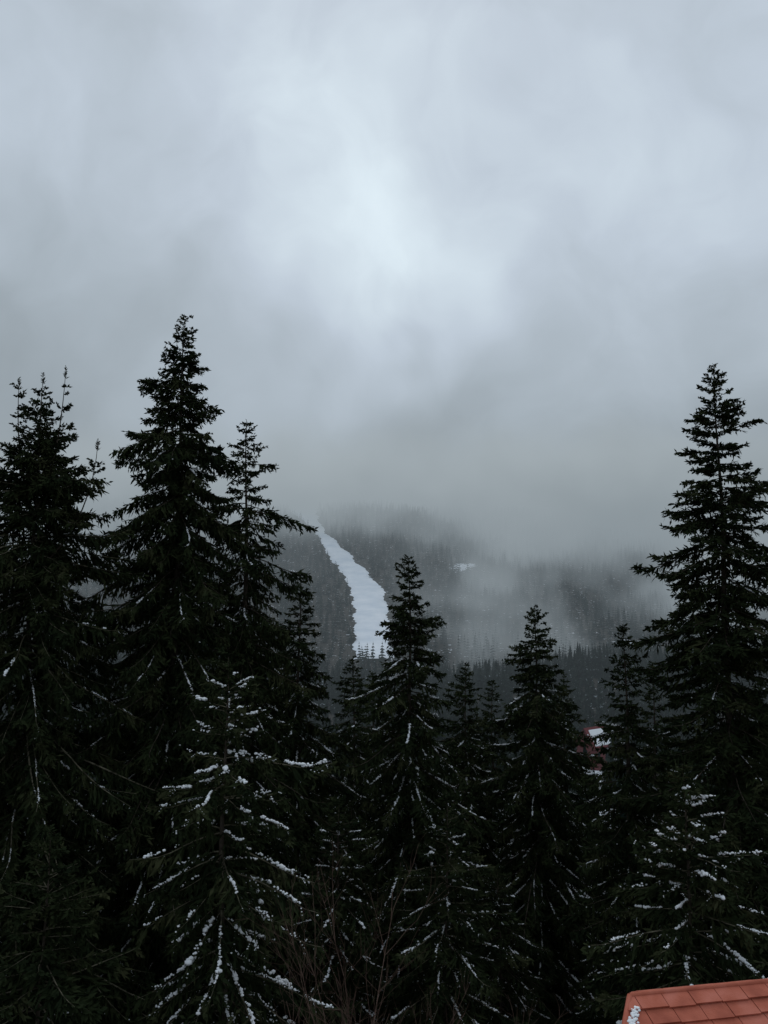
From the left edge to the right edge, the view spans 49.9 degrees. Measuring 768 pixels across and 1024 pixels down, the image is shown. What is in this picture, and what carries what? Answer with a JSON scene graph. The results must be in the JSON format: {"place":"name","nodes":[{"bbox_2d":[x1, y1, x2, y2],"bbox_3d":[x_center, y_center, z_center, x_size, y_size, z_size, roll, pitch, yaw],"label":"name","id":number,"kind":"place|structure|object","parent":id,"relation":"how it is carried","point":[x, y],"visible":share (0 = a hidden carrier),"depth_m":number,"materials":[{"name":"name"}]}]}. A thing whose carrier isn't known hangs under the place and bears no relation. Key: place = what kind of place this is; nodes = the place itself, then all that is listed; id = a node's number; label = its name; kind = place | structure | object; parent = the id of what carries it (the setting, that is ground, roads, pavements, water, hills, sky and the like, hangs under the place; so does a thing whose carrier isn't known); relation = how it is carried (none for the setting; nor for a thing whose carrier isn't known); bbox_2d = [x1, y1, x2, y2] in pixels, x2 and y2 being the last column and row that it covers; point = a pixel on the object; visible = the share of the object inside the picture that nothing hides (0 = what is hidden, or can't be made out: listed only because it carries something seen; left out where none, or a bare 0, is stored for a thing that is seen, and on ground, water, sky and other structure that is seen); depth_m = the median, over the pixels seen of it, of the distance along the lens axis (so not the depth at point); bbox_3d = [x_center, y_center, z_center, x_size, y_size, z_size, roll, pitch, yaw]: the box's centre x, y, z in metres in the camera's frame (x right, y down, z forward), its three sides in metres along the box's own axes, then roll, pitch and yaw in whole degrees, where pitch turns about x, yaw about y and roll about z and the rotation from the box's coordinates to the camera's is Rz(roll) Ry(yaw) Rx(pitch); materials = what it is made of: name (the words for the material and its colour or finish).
{"place":"outdoors","nodes":[
{"label":"outdoors","id":0,"kind":"place"},
{"bbox_2d":[0,494,767,1023],"bbox_3d":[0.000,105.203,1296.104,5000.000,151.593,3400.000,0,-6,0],"label":"ground","id":1,"kind":"structure","parent":0,"point":[504,641],"depth_m":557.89,"materials":[{"name":"grey plant"}]},
{"bbox_2d":[0,824,144,1023],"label":"spruce tree","id":2,"kind":"object","parent":1,"relation":"on","point":[62,1003],"visible":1,"depth_m":15.09,"materials":[{"name":"green plant"}]},
{"bbox_2d":[0,365,184,1023],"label":"spruce tree","id":3,"kind":"object","parent":1,"relation":"on","point":[33,792],"visible":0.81,"depth_m":21.17,"materials":[{"name":"green plant"}]},
{"bbox_2d":[84,739,139,917],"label":"spruce tree","id":4,"kind":"object","parent":1,"relation":"on","point":[102,914],"depth_m":41.05,"materials":[{"name":"green plant"}]},
{"bbox_2d":[24,314,281,1023],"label":"spruce tree","id":5,"kind":"object","parent":1,"relation":"on","point":[160,670],"visible":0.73,"depth_m":23.02,"materials":[{"name":"green plant"}]},
{"bbox_2d":[117,646,353,1023],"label":"spruce tree","id":6,"kind":"object","parent":1,"relation":"on","point":[220,988],"visible":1,"depth_m":16.96,"materials":[{"name":"green plant"}]},
{"bbox_2d":[181,420,336,1023],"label":"spruce tree","id":7,"kind":"object","parent":1,"relation":"on","point":[248,648],"visible":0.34,"depth_m":25.55,"materials":[{"name":"green plant"}]},
{"bbox_2d":[216,615,340,1019],"bbox_3d":[-4.729,13.068,32.988,6.383,18.102,6.767,0,-6,0],"label":"spruce tree","id":8,"kind":"object","parent":1,"relation":"on","point":[254,701],"visible":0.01,"depth_m":33.37,"materials":[{"name":"green plant"}]},
{"bbox_2d":[249,576,381,1023],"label":"spruce tree","id":9,"kind":"object","parent":1,"relation":"on","point":[303,862],"visible":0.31,"depth_m":28.89,"materials":[{"name":"green plant"}]},
{"bbox_2d":[272,940,378,1023],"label":"bare deciduous tree","id":10,"kind":"object","parent":1,"relation":"on","point":[308,961],"visible":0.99,"depth_m":13.73,"materials":[{"name":"brown plant"}]},
{"bbox_2d":[235,954,420,1023],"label":"bare deciduous tree","id":11,"kind":"object","parent":1,"relation":"on","point":[316,994],"visible":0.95,"depth_m":13.82,"materials":[{"name":"brown plant"}]},
{"bbox_2d":[311,794,365,996],"bbox_3d":[-2.655,17.092,34.564,5.842,11.435,6.161,0,-6,-4],"label":"spruce tree","id":12,"kind":"object","parent":1,"relation":"on","point":[327,818],"visible":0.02,"depth_m":34.47,"materials":[{"name":"green plant"}]},
{"bbox_2d":[271,794,410,1023],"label":"spruce tree","id":13,"kind":"object","parent":1,"relation":"on","point":[344,912],"visible":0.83,"depth_m":21.62,"materials":[{"name":"green plant"}]},
{"bbox_2d":[289,508,393,659],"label":"ski slope","id":14,"kind":"structure","parent":1,"relation":"on","point":[369,604],"depth_m":505.83,"materials":[{"name":"white snow"}]},
{"bbox_2d":[224,833,469,1023],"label":"bare deciduous tree","id":15,"kind":"object","parent":1,"relation":"on","point":[348,1000],"visible":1,"depth_m":14.41,"materials":[{"name":"brown plant"}]},
{"bbox_2d":[315,656,386,969],"bbox_3d":[-1.417,15.275,38.523,5.650,16.984,5.980,0,-6,0],"label":"spruce tree","id":16,"kind":"object","parent":1,"relation":"on","point":[350,738],"visible":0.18,"depth_m":38.79,"materials":[{"name":"green plant"}]},
{"bbox_2d":[332,981,389,1023],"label":"bare deciduous tree","id":17,"kind":"object","parent":1,"relation":"on","point":[343,1007],"visible":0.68,"depth_m":15.59,"materials":[{"name":"brown plant"}]},
{"bbox_2d":[332,739,390,939],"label":"spruce tree","id":18,"kind":"object","parent":1,"relation":"on","point":[361,789],"visible":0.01,"depth_m":50.35,"materials":[{"name":"green plant"}]},
{"bbox_2d":[342,671,402,943],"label":"spruce tree","id":19,"kind":"object","parent":1,"relation":"on","point":[377,724],"visible":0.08,"depth_m":44.68,"materials":[{"name":"green plant"}]},
{"bbox_2d":[0,640,767,785],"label":"distant valley forest","id":20,"kind":"object","parent":1,"relation":"on","point":[579,667],"visible":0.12,"depth_m":243.32,"materials":[{"name":"plant"}]},
{"bbox_2d":[378,747,433,885],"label":"spruce tree","id":21,"kind":"object","parent":1,"relation":"on","point":[401,776],"visible":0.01,"depth_m":45.40,"materials":[{"name":"green plant"}]},
{"bbox_2d":[88,726,744,864],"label":"distant spruce row","id":22,"kind":"object","parent":1,"relation":"on","point":[512,756],"depth_m":96.60,"materials":[{"name":"black plant"}]},
{"bbox_2d":[327,554,509,1023],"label":"spruce tree","id":23,"kind":"object","parent":1,"relation":"on","point":[397,843],"visible":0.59,"depth_m":26.66,"materials":[{"name":"green plant"}]},
{"bbox_2d":[368,790,533,1023],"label":"spruce tree","id":24,"kind":"object","parent":1,"relation":"on","point":[463,932],"visible":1,"depth_m":20.72,"materials":[{"name":"green plant"}]},
{"bbox_2d":[415,796,493,1023],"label":"spruce tree","id":25,"kind":"object","parent":1,"relation":"on","point":[474,842],"visible":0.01,"depth_m":31.22,"materials":[{"name":"green plant"}]},
{"bbox_2d":[402,662,522,995],"bbox_3d":[3.473,14.452,34.730,5.577,16.125,6.064,0,-6,0],"label":"spruce tree","id":26,"kind":"object","parent":1,"relation":"on","point":[457,743],"visible":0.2,"depth_m":34.70,"materials":[{"name":"green plant"}]},
{"bbox_2d":[433,739,492,839],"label":"spruce tree","id":27,"kind":"object","parent":1,"relation":"on","point":[459,800],"depth_m":47.55,"materials":[{"name":"green plant"}]},
{"bbox_2d":[462,679,531,954],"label":"spruce tree","id":28,"kind":"object","parent":1,"relation":"on","point":[502,759],"visible":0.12,"depth_m":40.70,"materials":[{"name":"green plant"}]},
{"bbox_2d":[465,863,563,1023],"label":"spruce tree","id":29,"kind":"object","parent":1,"relation":"on","point":[513,976],"visible":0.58,"depth_m":25.41,"materials":[{"name":"green plant"}]},
{"bbox_2d":[474,992,578,1023],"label":"bare deciduous tree","id":30,"kind":"object","parent":1,"relation":"on","point":[531,1010],"visible":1,"depth_m":15.57,"materials":[{"name":"brown plant"}]},
{"bbox_2d":[470,605,611,1023],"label":"spruce tree","id":31,"kind":"object","parent":1,"relation":"on","point":[534,787],"visible":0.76,"depth_m":30.34,"materials":[{"name":"green plant"}]},
{"bbox_2d":[507,744,604,974],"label":"spruce tree","id":32,"kind":"object","parent":1,"relation":"on","point":[544,873],"visible":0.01,"depth_m":41.34,"materials":[{"name":"green plant"}]},
{"bbox_2d":[516,676,618,1023],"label":"spruce tree","id":33,"kind":"object","parent":1,"relation":"on","point":[576,797],"visible":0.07,"depth_m":34.87,"materials":[{"name":"green plant"}]},
{"bbox_2d":[576,726,610,770],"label":"red wooden chalet","id":34,"kind":"object","parent":1,"relation":"on","point":[595,730],"visible":0.23,"depth_m":159.45,"materials":[{"name":"brown wood"}]},
{"bbox_2d":[571,780,628,990],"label":"spruce tree","id":35,"kind":"object","parent":1,"relation":"on","point":[603,813],"visible":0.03,"depth_m":43.88,"materials":[{"name":"green plant"}]},
{"bbox_2d":[574,919,658,1023],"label":"spruce tree","id":36,"kind":"object","parent":1,"relation":"on","point":[586,1005],"visible":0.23,"depth_m":22.87,"materials":[{"name":"green plant"}]},
{"bbox_2d":[559,623,686,1023],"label":"spruce tree","id":37,"kind":"object","parent":1,"relation":"on","point":[588,909],"visible":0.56,"depth_m":24.94,"materials":[{"name":"green plant"}]},
{"bbox_2d":[614,661,692,937],"bbox_3d":[10.907,13.925,32.620,5.217,15.929,4.153,-4,-7,31],"label":"spruce tree","id":38,"kind":"object","parent":1,"relation":"on","point":[656,726],"visible":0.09,"depth_m":33.11,"materials":[{"name":"green plant"}]},
{"bbox_2d":[606,750,716,981],"bbox_3d":[14.187,17.936,39.434,7.529,12.931,7.139,1,-6,-11],"label":"spruce tree","id":39,"kind":"object","parent":1,"relation":"on","point":[659,818],"depth_m":39.93,"materials":[{"name":"green plant"}]},
{"bbox_2d":[580,760,767,1023],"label":"spruce tree","id":40,"kind":"object","parent":1,"relation":"on","point":[680,934],"visible":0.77,"depth_m":16.13,"materials":[{"name":"green plant"}]},
{"bbox_2d":[597,363,767,990],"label":"fir tree","id":41,"kind":"object","parent":1,"relation":"on","point":[732,651],"visible":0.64,"depth_m":23.38,"materials":[{"name":"green plant"}]},
{"bbox_2d":[712,685,767,980],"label":"spruce tree","id":42,"kind":"object","parent":1,"relation":"on","point":[762,802],"visible":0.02,"depth_m":29.35,"materials":[{"name":"green plant"}]},
{"bbox_2d":[748,957,767,974],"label":"spruce tree","id":43,"kind":"object","parent":1,"relation":"on","point":[760,966],"visible":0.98,"depth_m":18.24,"materials":[{"name":"green plant"}]},
{"bbox_2d":[0,0,767,538],"label":"sky","id":44,"kind":"structure","parent":0,"point":[471,254],"materials":[{"name":"grey"}]},
{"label":"roof deck","id":45,"kind":"object","parent":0,"visible":0},
{"bbox_2d":[622,978,767,1023],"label":"ridge caps","id":46,"kind":"object","parent":45,"relation":"on","point":[630,995],"visible":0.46,"depth_m":8.62,"materials":[{"name":"red tile"}]},
{"bbox_2d":[626,978,767,1023],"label":"shingles","id":47,"kind":"object","parent":45,"relation":"on","point":[746,1004],"visible":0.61,"depth_m":8.45,"materials":[{"name":"red tile"}]},
{"bbox_2d":[627,1006,640,1023],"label":"snow patch","id":48,"kind":"object","parent":47,"relation":"on","point":[633,1013],"visible":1,"depth_m":8.27,"materials":[{"name":"white snow"}]}
]}

